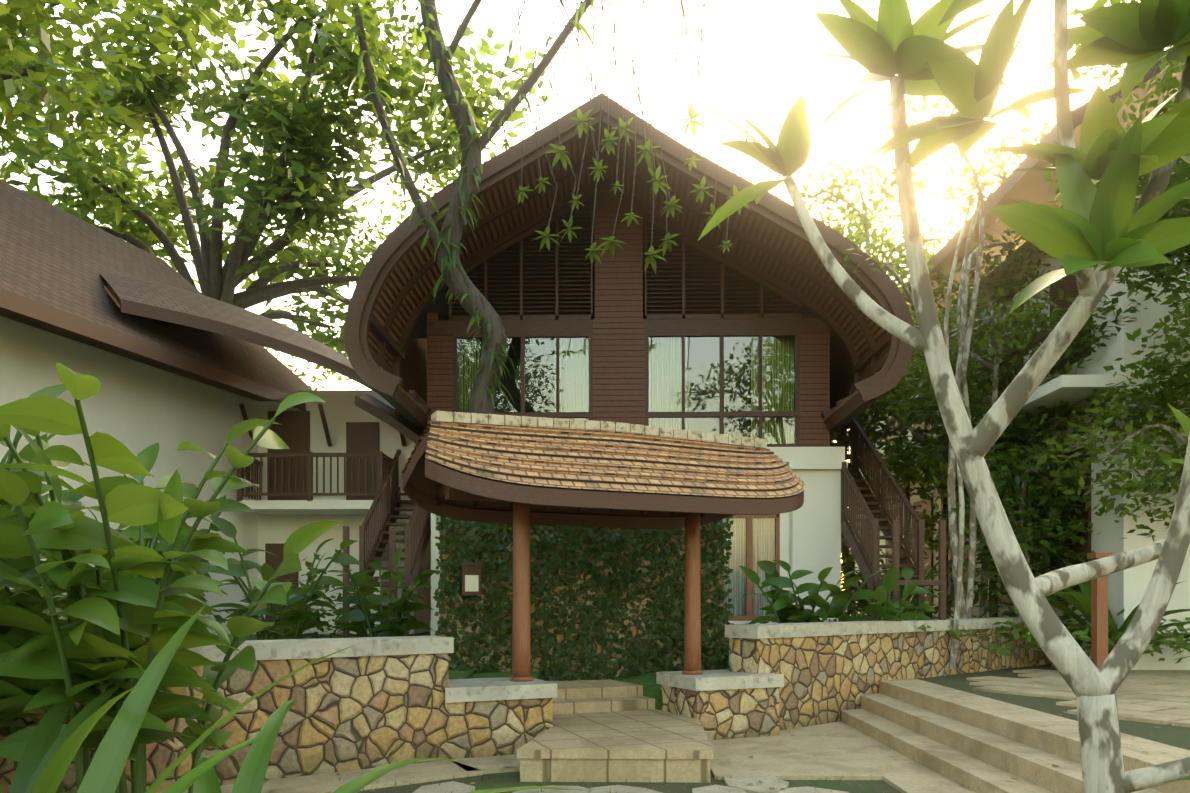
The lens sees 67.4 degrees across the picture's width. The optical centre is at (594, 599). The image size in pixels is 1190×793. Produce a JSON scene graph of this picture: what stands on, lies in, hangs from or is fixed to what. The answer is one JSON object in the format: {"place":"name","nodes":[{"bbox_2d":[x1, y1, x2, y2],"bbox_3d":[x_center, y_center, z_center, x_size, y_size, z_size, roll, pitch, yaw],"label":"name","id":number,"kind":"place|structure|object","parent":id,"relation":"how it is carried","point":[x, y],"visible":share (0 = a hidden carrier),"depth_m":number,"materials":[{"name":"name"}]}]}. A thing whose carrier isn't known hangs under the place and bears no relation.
{"place":"outdoors","nodes":[
{"label":"outdoors","id":0,"kind":"place"},
{"bbox_2d":[213,632,728,710],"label":"grass","id":1,"kind":"structure","parent":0,"point":[651,687],"depth_m":11.98,"materials":[{"name":"green plant"}]},
{"bbox_2d":[0,0,142,185],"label":"tree","id":2,"kind":"object","parent":1,"relation":"on","point":[19,51],"depth_m":13.18,"materials":[{"name":"plant"}]},
{"bbox_2d":[4,113,224,283],"bbox_3d":[-17.873,-7.174,29.183,13.425,15.969,12.570,0,0,1],"label":"tree foliage","id":3,"kind":"object","parent":1,"relation":"on","point":[141,151],"depth_m":28.16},
{"bbox_2d":[0,316,430,635],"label":"villa walls","id":4,"kind":"structure","parent":1,"relation":"on","point":[135,408],"depth_m":17.73,"materials":[{"name":"paint"}]},
{"bbox_2d":[0,182,312,410],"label":"roof","id":5,"kind":"structure","parent":4,"relation":"on","point":[55,262],"depth_m":15.52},
{"bbox_2d":[100,273,393,396],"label":"roof","id":6,"kind":"structure","parent":4,"relation":"attached to","point":[138,296],"depth_m":16.47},
{"bbox_2d":[237,403,405,633],"bbox_3d":[-5.730,-1.682,18.621,3.350,4.833,1.215,0,0,1],"label":"villa timber","id":7,"kind":"object","parent":4,"relation":"attached to","point":[367,462],"visible":0.71,"depth_m":19.15,"materials":[{"name":"wood"}]},
{"bbox_2d":[354,394,423,443],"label":"roof","id":8,"kind":"structure","parent":4,"relation":"attached to","point":[382,411],"depth_m":18.26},
{"bbox_2d":[201,591,231,635],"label":"shrub","id":9,"kind":"object","parent":1,"relation":"on","point":[218,618],"depth_m":16.45,"materials":[{"name":"green plant"}]},
{"bbox_2d":[0,0,550,362],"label":"tree","id":10,"kind":"object","parent":1,"relation":"on","point":[274,113],"depth_m":20.89,"materials":[{"name":"plant"}]},
{"bbox_2d":[204,516,363,639],"bbox_3d":[-4.412,-0.078,12.738,2.547,2.128,1.900,0,0,1],"label":"shrub","id":11,"kind":"object","parent":1,"relation":"on","point":[296,596],"depth_m":12.45,"materials":[{"name":"plant"}]},
{"bbox_2d":[266,319,352,389],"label":"tree foliage","id":12,"kind":"object","parent":1,"relation":"on","point":[327,371],"depth_m":40.01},
{"bbox_2d":[266,553,388,638],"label":"shrub","id":13,"kind":"object","parent":1,"relation":"on","point":[308,564],"visible":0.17,"depth_m":16.45,"materials":[{"name":"green plant"}]},
{"bbox_2d":[324,545,435,636],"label":"shrub","id":14,"kind":"object","parent":1,"relation":"on","point":[356,615],"depth_m":14.05,"materials":[{"name":"plant"}]},
{"bbox_2d":[343,449,430,637],"bbox_3d":[-3.824,-1.120,17.758,0.930,5.710,4.945,0,0,1],"label":"stair","id":15,"kind":"object","parent":1,"relation":"on","point":[417,532],"visible":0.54,"depth_m":17.11,"materials":[{"name":"brown wood"}]},
{"bbox_2d":[292,132,512,293],"bbox_3d":[-4.074,-7.337,32.156,13.086,16.382,12.163,0,0,1],"label":"tree","id":16,"kind":"object","parent":1,"relation":"on","point":[385,218],"visible":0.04,"depth_m":30.91,"materials":[{"name":"plant"}]},
{"bbox_2d":[340,0,613,413],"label":"tree","id":17,"kind":"object","parent":1,"relation":"on","point":[480,398],"depth_m":13.67,"materials":[{"name":"plant"}]},
{"bbox_2d":[0,617,1061,792],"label":"stone walls","id":18,"kind":"structure","parent":1,"relation":"on","point":[369,702],"depth_m":9.29,"materials":[{"name":"stone"}]},
{"bbox_2d":[402,429,803,528],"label":"canopy roof fascia","id":19,"kind":"structure","parent":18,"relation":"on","point":[434,487],"depth_m":9.92,"materials":[{"name":"wood"}]},
{"bbox_2d":[402,419,804,497],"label":"canopy roof shingles","id":20,"kind":"object","parent":19,"relation":"on","point":[586,459],"visible":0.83,"depth_m":9.70,"materials":[{"name":"wood"}]},
{"bbox_2d":[431,411,766,447],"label":"gate ridge tiles","id":21,"kind":"object","parent":20,"relation":"on","point":[463,417],"visible":0.81,"depth_m":10.20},
{"bbox_2d":[510,503,702,681],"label":"gate posts","id":22,"kind":"object","parent":18,"relation":"on","point":[521,649],"visible":0.9,"depth_m":9.97,"materials":[{"name":"wood"}]},
{"bbox_2d":[856,566,943,637],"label":"stair shrub leaves","id":23,"kind":"object","parent":18,"relation":"attached to","point":[889,581],"depth_m":13.70,"materials":[{"name":"plant"}]},
{"bbox_2d":[433,515,734,680],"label":"ivy leaves","id":24,"kind":"object","parent":1,"relation":"on","point":[546,546],"visible":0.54,"depth_m":12.50,"materials":[{"name":"plant"}]},
{"bbox_2d":[460,562,482,594],"bbox_3d":[-1.681,-0.285,12.128,0.300,0.440,0.180,0,0,-14],"label":"wall lamp","id":25,"kind":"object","parent":24,"relation":"attached to","point":[471,578],"depth_m":12.06,"materials":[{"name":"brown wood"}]},
{"bbox_2d":[841,555,881,613],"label":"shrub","id":26,"kind":"object","parent":1,"relation":"on","point":[859,586],"depth_m":24.63,"materials":[{"name":"green plant"}]},
{"bbox_2d":[775,191,952,316],"bbox_3d":[7.725,-7.956,34.388,15.009,17.500,12.402,0,0,1],"label":"tree","id":27,"kind":"object","parent":1,"relation":"on","point":[847,224],"depth_m":33.38,"materials":[{"name":"plant"}]},
{"bbox_2d":[823,188,939,615],"bbox_3d":[6.396,-4.244,21.013,3.036,10.081,2.402,0,0,-11],"label":"tree trunk","id":28,"kind":"object","parent":1,"relation":"on","point":[844,548],"visible":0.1,"depth_m":20.63,"materials":[{"name":"grey plant"}]},
{"bbox_2d":[788,150,976,425],"bbox_3d":[6.357,-6.884,20.557,5.298,6.118,6.046,0,0,1],"label":"tree foliage","id":29,"kind":"object","parent":28,"relation":"on","point":[883,189],"visible":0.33,"depth_m":19.64,"materials":[{"name":"green plant"}]},
{"bbox_2d":[830,307,940,506],"bbox_3d":[6.572,-4.728,22.101,4.723,6.031,5.103,0,0,29],"label":"foliage","id":30,"kind":"object","parent":28,"relation":"attached to","point":[870,429],"visible":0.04,"depth_m":20.61,"materials":[{"name":"green plant"}]},
{"bbox_2d":[841,539,953,617],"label":"shrub","id":31,"kind":"object","parent":1,"relation":"on","point":[862,602],"visible":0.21,"depth_m":19.85,"materials":[{"name":"green plant"}]},
{"bbox_2d":[847,550,965,619],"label":"palm","id":32,"kind":"object","parent":1,"relation":"on","point":[914,601],"visible":0.08,"depth_m":17.76,"materials":[{"name":"green plant"}]},
{"bbox_2d":[875,114,1015,617],"bbox_3d":[5.949,-3.666,15.404,2.276,8.923,1.897,0,0,29],"label":"tree","id":33,"kind":"object","parent":1,"relation":"on","point":[966,329],"visible":0.56,"depth_m":15.42,"materials":[{"name":"grey plant"}]},
{"bbox_2d":[829,90,1051,312],"bbox_3d":[5.693,-6.966,15.594,4.002,3.481,3.576,0,0,38],"label":"tree","id":34,"kind":"object","parent":33,"relation":"on","point":[1009,259],"visible":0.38,"depth_m":15.39,"materials":[{"name":"green plant"}]},
{"bbox_2d":[879,371,1011,617],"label":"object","id":35,"kind":"object","parent":1,"relation":"on","point":[950,590],"visible":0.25,"depth_m":19.39,"materials":[{"name":"grey plant"}]},
{"bbox_2d":[729,609,1189,663],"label":"ground cover","id":36,"kind":"object","parent":1,"relation":"on","point":[1070,625],"visible":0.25,"depth_m":14.12,"materials":[{"name":"green plant"}]},
{"bbox_2d":[739,560,887,623],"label":"shrub","id":37,"kind":"object","parent":36,"relation":"on","point":[783,601],"depth_m":14.38,"materials":[{"name":"plant"}]},
{"bbox_2d":[915,435,1099,617],"bbox_3d":[7.790,-1.275,16.310,3.788,3.657,3.238,0,0,1],"label":"foliage","id":38,"kind":"object","parent":36,"relation":"on","point":[1013,475],"visible":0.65,"depth_m":15.87,"materials":[{"name":"green plant"}]},
{"bbox_2d":[909,350,1157,563],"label":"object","id":39,"kind":"object","parent":38,"relation":"on","point":[1023,424],"visible":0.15,"depth_m":16.61,"materials":[{"name":"green plant"}]},
{"bbox_2d":[877,267,1147,466],"bbox_3d":[7.636,-4.176,17.001,4.978,3.673,4.460,0,0,22],"label":"tree foliage","id":40,"kind":"object","parent":39,"relation":"on","point":[1023,323],"visible":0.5,"depth_m":16.08,"materials":[{"name":"green plant"}]},
{"bbox_2d":[838,302,1032,554],"bbox_3d":[7.766,-3.756,19.497,4.966,5.587,4.767,0,0,1],"label":"foliage","id":41,"kind":"object","parent":40,"relation":"attached to","point":[900,443],"visible":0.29,"depth_m":18.90,"materials":[{"name":"green plant"}]},
{"bbox_2d":[944,184,983,669],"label":"thin trunks","id":42,"kind":"object","parent":1,"relation":"on","point":[970,575],"visible":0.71,"depth_m":13.98,"materials":[{"name":"grey plant"}]},
{"bbox_2d":[1031,264,1189,542],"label":"foliage","id":43,"kind":"object","parent":42,"relation":"attached to","point":[1138,443],"visible":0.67,"depth_m":14.07,"materials":[{"name":"green plant"}]},
{"bbox_2d":[913,288,1056,617],"bbox_3d":[7.401,-2.498,16.955,3.116,6.582,1.682,0,0,1],"label":"tree trunk","id":44,"kind":"object","parent":1,"relation":"on","point":[992,368],"visible":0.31,"depth_m":16.83,"materials":[{"name":"grey plant"}]},
{"bbox_2d":[991,173,1006,179],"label":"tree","id":45,"kind":"object","parent":1,"relation":"on","point":[993,174],"visible":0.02,"depth_m":23.25,"materials":[{"name":"green plant"}]},
{"bbox_2d":[929,107,1077,283],"bbox_3d":[13.963,-9.572,22.315,10.317,9.077,9.036,0,0,40],"label":"tree foliage","id":46,"kind":"object","parent":45,"relation":"on","point":[965,169],"visible":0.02,"depth_m":23.40,"materials":[{"name":"green plant"}]},
{"bbox_2d":[984,195,1022,305],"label":"tree","id":47,"kind":"object","parent":1,"relation":"on","point":[990,286],"visible":0.04,"depth_m":18.42,"materials":[{"name":"green plant"}]},
{"bbox_2d":[930,161,1052,343],"bbox_3d":[8.192,-7.274,18.481,2.718,4.250,3.822,0,0,1],"label":"tree","id":48,"kind":"object","parent":47,"relation":"attached to","point":[1007,279],"visible":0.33,"depth_m":18.58,"materials":[{"name":"green plant"}]},
{"bbox_2d":[998,439,1034,473],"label":"foliage","id":49,"kind":"object","parent":1,"relation":"on","point":[1020,441],"depth_m":18.04,"materials":[{"name":"green plant"}]},
{"bbox_2d":[852,162,1189,669],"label":"villa walls","id":50,"kind":"structure","parent":1,"relation":"on","point":[1127,588],"depth_m":14.80,"materials":[{"name":"paint"}]},
{"bbox_2d":[901,48,1184,324],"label":"roof","id":51,"kind":"structure","parent":50,"relation":"on","point":[1031,186],"depth_m":16.43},
{"bbox_2d":[976,467,1069,616],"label":"tree trunk","id":52,"kind":"object","parent":1,"relation":"on","point":[1026,555],"visible":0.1,"depth_m":16.06,"materials":[{"name":"grey plant"}]},
{"bbox_2d":[987,376,1066,574],"bbox_3d":[8.483,-1.778,17.028,2.602,5.164,1.569,0,0,-26],"label":"tree","id":53,"kind":"object","parent":1,"relation":"on","point":[1046,446],"visible":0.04,"depth_m":16.75,"materials":[{"name":"grey plant"}]},
{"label":"ginger stems","id":54,"kind":"object","parent":1,"relation":"on","visible":0},
{"bbox_2d":[24,474,218,628],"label":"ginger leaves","id":55,"kind":"object","parent":54,"relation":"on","point":[207,569],"visible":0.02,"depth_m":10.20,"materials":[{"name":"green plant"}]},
{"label":"ginger stems","id":56,"kind":"object","parent":1,"relation":"on","visible":0},
{"bbox_2d":[0,505,64,595],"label":"ginger leaves","id":57,"kind":"object","parent":56,"relation":"on","point":[6,506],"depth_m":11.10,"materials":[{"name":"green plant"}]},
{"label":"ginger stems","id":58,"kind":"object","parent":1,"relation":"on","visible":0},
{"bbox_2d":[82,495,233,612],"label":"ginger leaves","id":59,"kind":"object","parent":58,"relation":"on","point":[213,527],"visible":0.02,"depth_m":14.59,"materials":[{"name":"green plant"}]},
{"bbox_2d":[0,0,1168,590],"label":"sky","id":60,"kind":"structure","parent":0,"point":[781,32],"materials":[{"name":"white"}]},
{"bbox_2d":[339,771,900,792],"bbox_3d":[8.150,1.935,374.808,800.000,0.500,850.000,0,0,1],"label":"terrain","id":61,"kind":"structure","parent":0,"point":[880,786],"depth_m":8.15,"materials":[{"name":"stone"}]},
{"bbox_2d":[0,433,22,509],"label":"ginger stems","id":62,"kind":"object","parent":61,"relation":"on","point":[4,458],"visible":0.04,"depth_m":8.39,"materials":[{"name":"green"}]},
{"bbox_2d":[0,434,90,556],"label":"plant leaves","id":63,"kind":"object","parent":62,"relation":"attached to","point":[62,482],"visible":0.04,"depth_m":7.70,"materials":[{"name":"green plant"}]},
{"bbox_2d":[0,680,137,792],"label":"leaves","id":64,"kind":"object","parent":61,"relation":"on","point":[48,755],"visible":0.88,"depth_m":4.99,"materials":[{"name":"green plant"}]},
{"bbox_2d":[0,417,275,792],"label":"plant stems","id":65,"kind":"object","parent":61,"relation":"on","point":[86,751],"visible":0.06,"depth_m":6.66,"materials":[{"name":"green"}]},
{"bbox_2d":[0,392,324,748],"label":"shrub leaves","id":66,"kind":"object","parent":65,"relation":"attached to","point":[237,458],"visible":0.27,"depth_m":6.82,"materials":[{"name":"green plant"}]},
{"bbox_2d":[4,399,283,792],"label":"plant stems","id":67,"kind":"object","parent":61,"relation":"on","point":[138,775],"visible":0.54,"depth_m":5.71,"materials":[{"name":"green"}]},
{"bbox_2d":[0,363,341,761],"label":"shrub leaves","id":68,"kind":"object","parent":67,"relation":"attached to","point":[54,526],"visible":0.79,"depth_m":5.58,"materials":[{"name":"green plant"}]},
{"bbox_2d":[0,0,399,78],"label":"tree","id":69,"kind":"object","parent":61,"relation":"on","point":[91,8],"visible":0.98,"depth_m":11.67,"materials":[{"name":"plant"}]},
{"bbox_2d":[77,603,358,792],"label":"leaves","id":70,"kind":"object","parent":61,"relation":"on","point":[104,772],"visible":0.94,"depth_m":4.12,"materials":[{"name":"green plant"}]},
{"bbox_2d":[193,697,581,792],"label":"leaves","id":71,"kind":"object","parent":61,"relation":"on","point":[251,774],"visible":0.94,"depth_m":4.52,"materials":[{"name":"green plant"}]},
{"bbox_2d":[160,721,975,792],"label":"paving bands","id":72,"kind":"object","parent":61,"relation":"on","point":[796,759],"visible":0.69,"depth_m":8.84,"materials":[{"name":"stone"}]},
{"bbox_2d":[5,430,20,559],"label":"ginger stems","id":73,"kind":"object","parent":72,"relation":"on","point":[15,444],"visible":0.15,"depth_m":6.11,"materials":[{"name":"green"}]},
{"bbox_2d":[0,384,83,734],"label":"ginger leaves","id":74,"kind":"object","parent":73,"relation":"attached to","point":[20,565],"visible":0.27,"depth_m":6.21,"materials":[{"name":"green plant"}]},
{"bbox_2d":[265,691,1166,792],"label":"fallen leaves","id":75,"kind":"object","parent":72,"relation":"on","point":[813,755],"visible":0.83,"depth_m":8.22,"materials":[{"name":"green plant"}]},
{"bbox_2d":[517,679,712,782],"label":"gate paving","id":76,"kind":"structure","parent":61,"relation":"on","point":[667,747],"depth_m":8.67,"materials":[{"name":"stone"}]},
{"bbox_2d":[412,776,848,792],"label":"stepping stones","id":77,"kind":"object","parent":61,"relation":"on","point":[735,784],"visible":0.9,"depth_m":7.81,"materials":[{"name":"stone"}]},
{"bbox_2d":[830,416,946,620],"bbox_3d":[5.191,-1.120,16.757,0.860,5.710,5.345,0,0,1],"label":"stair","id":78,"kind":"object","parent":61,"relation":"on","point":[856,493],"visible":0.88,"depth_m":16.14,"materials":[{"name":"brown wood"}]},
{"bbox_2d":[836,418,857,472],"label":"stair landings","id":79,"kind":"object","parent":78,"relation":"attached to","point":[843,435],"visible":0.25,"depth_m":20.11,"materials":[{"name":"brown wood"}]},
{"bbox_2d":[693,0,1189,792],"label":"frangipani","id":80,"kind":"object","parent":61,"relation":"on","point":[1089,224],"depth_m":3.66,"materials":[{"name":"plant"}]},
{"bbox_2d":[1152,777,1189,783],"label":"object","id":81,"kind":"object","parent":80,"relation":"attached to","point":[1187,778],"visible":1,"depth_m":3.54,"materials":[{"name":"green plant"}]},
{"bbox_2d":[841,664,1189,792],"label":"terrace steps","id":82,"kind":"structure","parent":61,"relation":"on","point":[975,726],"depth_m":9.20,"materials":[{"name":"stone"}]},
{"bbox_2d":[979,556,1189,653],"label":"palm","id":83,"kind":"object","parent":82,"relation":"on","point":[1082,603],"visible":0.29,"depth_m":14.38,"materials":[{"name":"green plant"}]},
{"bbox_2d":[1087,552,1111,666],"bbox_3d":[7.425,0.145,13.133,0.240,1.680,0.240,0,0,1],"label":"timber post","id":84,"kind":"object","parent":82,"relation":"on","point":[1099,620],"visible":0.71,"depth_m":13.05,"materials":[{"name":"red wood"}]},
{"bbox_2d":[1105,395,1189,456],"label":"branch","id":85,"kind":"object","parent":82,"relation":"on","point":[1179,436],"visible":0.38,"depth_m":13.99,"materials":[{"name":"grey plant"}]},
{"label":"tree trunk","id":86,"kind":"object","parent":82,"relation":"on","visible":0},
{"bbox_2d":[1047,0,1189,181],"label":"foliage","id":87,"kind":"object","parent":86,"relation":"on","point":[1076,74],"visible":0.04,"depth_m":13.31,"materials":[{"name":"green plant"}]},
{"bbox_2d":[1043,549,1089,649],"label":"shrub","id":88,"kind":"object","parent":61,"relation":"on","point":[1073,608],"depth_m":16.23,"materials":[{"name":"green plant"}]},
{"bbox_2d":[438,310,812,436],"bbox_3d":[0.652,-4.345,18.211,7.570,2.780,0.950,0,0,1],"label":"dark villa room","id":89,"kind":"object","parent":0,"point":[730,397],"visible":0.05,"depth_m":18.55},
{"bbox_2d":[458,336,793,443],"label":"curtains","id":90,"kind":"object","parent":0,"point":[671,383],"depth_m":17.89,"materials":[{"name":"fabric"}]},
{"bbox_2d":[344,93,913,435],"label":"roof","id":91,"kind":"structure","parent":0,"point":[414,370],"depth_m":15.24,"materials":[{"name":"wood"}]},
{"bbox_2d":[368,124,888,420],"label":"villa roof battens","id":92,"kind":"object","parent":91,"relation":"attached to","point":[481,216],"visible":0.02,"depth_m":16.46,"materials":[{"name":"wood"}]},
{"bbox_2d":[360,112,898,418],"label":"villa roof ribs","id":93,"kind":"object","parent":91,"relation":"attached to","point":[878,369],"visible":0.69,"depth_m":16.43,"materials":[{"name":"wood"}]},
{"bbox_2d":[497,0,760,250],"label":"hanging vines","id":94,"kind":"object","parent":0,"point":[634,73],"visible":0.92,"depth_m":14.08,"materials":[{"name":"green plant"}]},
{"bbox_2d":[497,104,749,273],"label":"hanging vine leaves","id":95,"kind":"object","parent":94,"relation":"attached to","point":[582,125],"visible":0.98,"depth_m":14.27,"materials":[{"name":"green plant"}]},
{"bbox_2d":[412,447,847,635],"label":"villa lower walls","id":96,"kind":"structure","parent":0,"point":[810,534],"depth_m":17.38,"materials":[{"name":"paint"}]},
{"bbox_2d":[409,187,835,446],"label":"house wall","id":97,"kind":"structure","parent":96,"relation":"on","point":[618,326],"depth_m":17.64,"materials":[{"name":"wood"}]},
{"bbox_2d":[449,192,800,320],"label":"louvers","id":98,"kind":"object","parent":97,"relation":"in","point":[682,315],"visible":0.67,"depth_m":17.67,"materials":[{"name":"wood"}]},
{"bbox_2d":[453,331,799,443],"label":"villa window frames","id":99,"kind":"structure","parent":97,"relation":"in","point":[721,414],"depth_m":17.62,"materials":[{"name":"wood"}]},
{"bbox_2d":[457,336,794,443],"bbox_3d":[0.600,-4.180,17.687,6.850,2.210,0.001,0,0,1],"label":"window glass","id":100,"kind":"object","parent":99,"relation":"in","point":[657,380],"depth_m":17.66,"materials":[{"name":"glass"}]},
{"bbox_2d":[728,514,779,620],"bbox_3d":[3.073,-0.650,17.787,1.190,2.130,0.130,0,0,1],"label":"door frame","id":101,"kind":"object","parent":96,"relation":"in","point":[749,616],"visible":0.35,"depth_m":17.73,"materials":[{"name":"wood"}]},
{"bbox_2d":[724,518,775,615],"bbox_3d":[3.073,-0.650,17.792,1.190,2.130,0.001,0,0,1],"label":"window glass","id":102,"kind":"object","parent":101,"relation":"in","point":[740,540],"depth_m":17.79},
{"bbox_2d":[724,518,774,615],"bbox_3d":[3.077,-0.650,17.972,1.090,2.130,0.091,0,0,1],"label":"curtain","id":103,"kind":"object","parent":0,"point":[742,574],"depth_m":17.97,"materials":[{"name":"fabric"}]},
{"bbox_2d":[849,266,1090,616],"bbox_3d":[8.396,-2.515,23.214,1.010,7.400,17.000,0,0,1],"label":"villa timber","id":104,"kind":"object","parent":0,"point":[1070,282],"visible":0.04,"depth_m":16.80,"materials":[{"name":"wood"}]},
{"bbox_2d":[1034,308,1106,435],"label":"tree foliage","id":105,"kind":"object","parent":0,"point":[1080,362],"visible":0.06,"depth_m":15.73,"materials":[{"name":"green plant"}]},
{"bbox_2d":[1164,206,1189,263],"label":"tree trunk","id":106,"kind":"object","parent":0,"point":[1178,209],"visible":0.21,"depth_m":11.85,"materials":[{"name":"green plant"}]},
{"bbox_2d":[1043,47,1189,417],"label":"tree foliage","id":107,"kind":"object","parent":106,"relation":"attached to","point":[1168,270],"visible":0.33,"depth_m":12.52,"materials":[{"name":"green plant"}]},
{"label":"tree trunk","id":108,"kind":"object","parent":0,"visible":0},
{"bbox_2d":[1074,0,1184,98],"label":"tree foliage","id":109,"kind":"object","parent":108,"relation":"attached to","point":[1173,81],"visible":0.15,"depth_m":10.64,"materials":[{"name":"green plant"}]}
]}

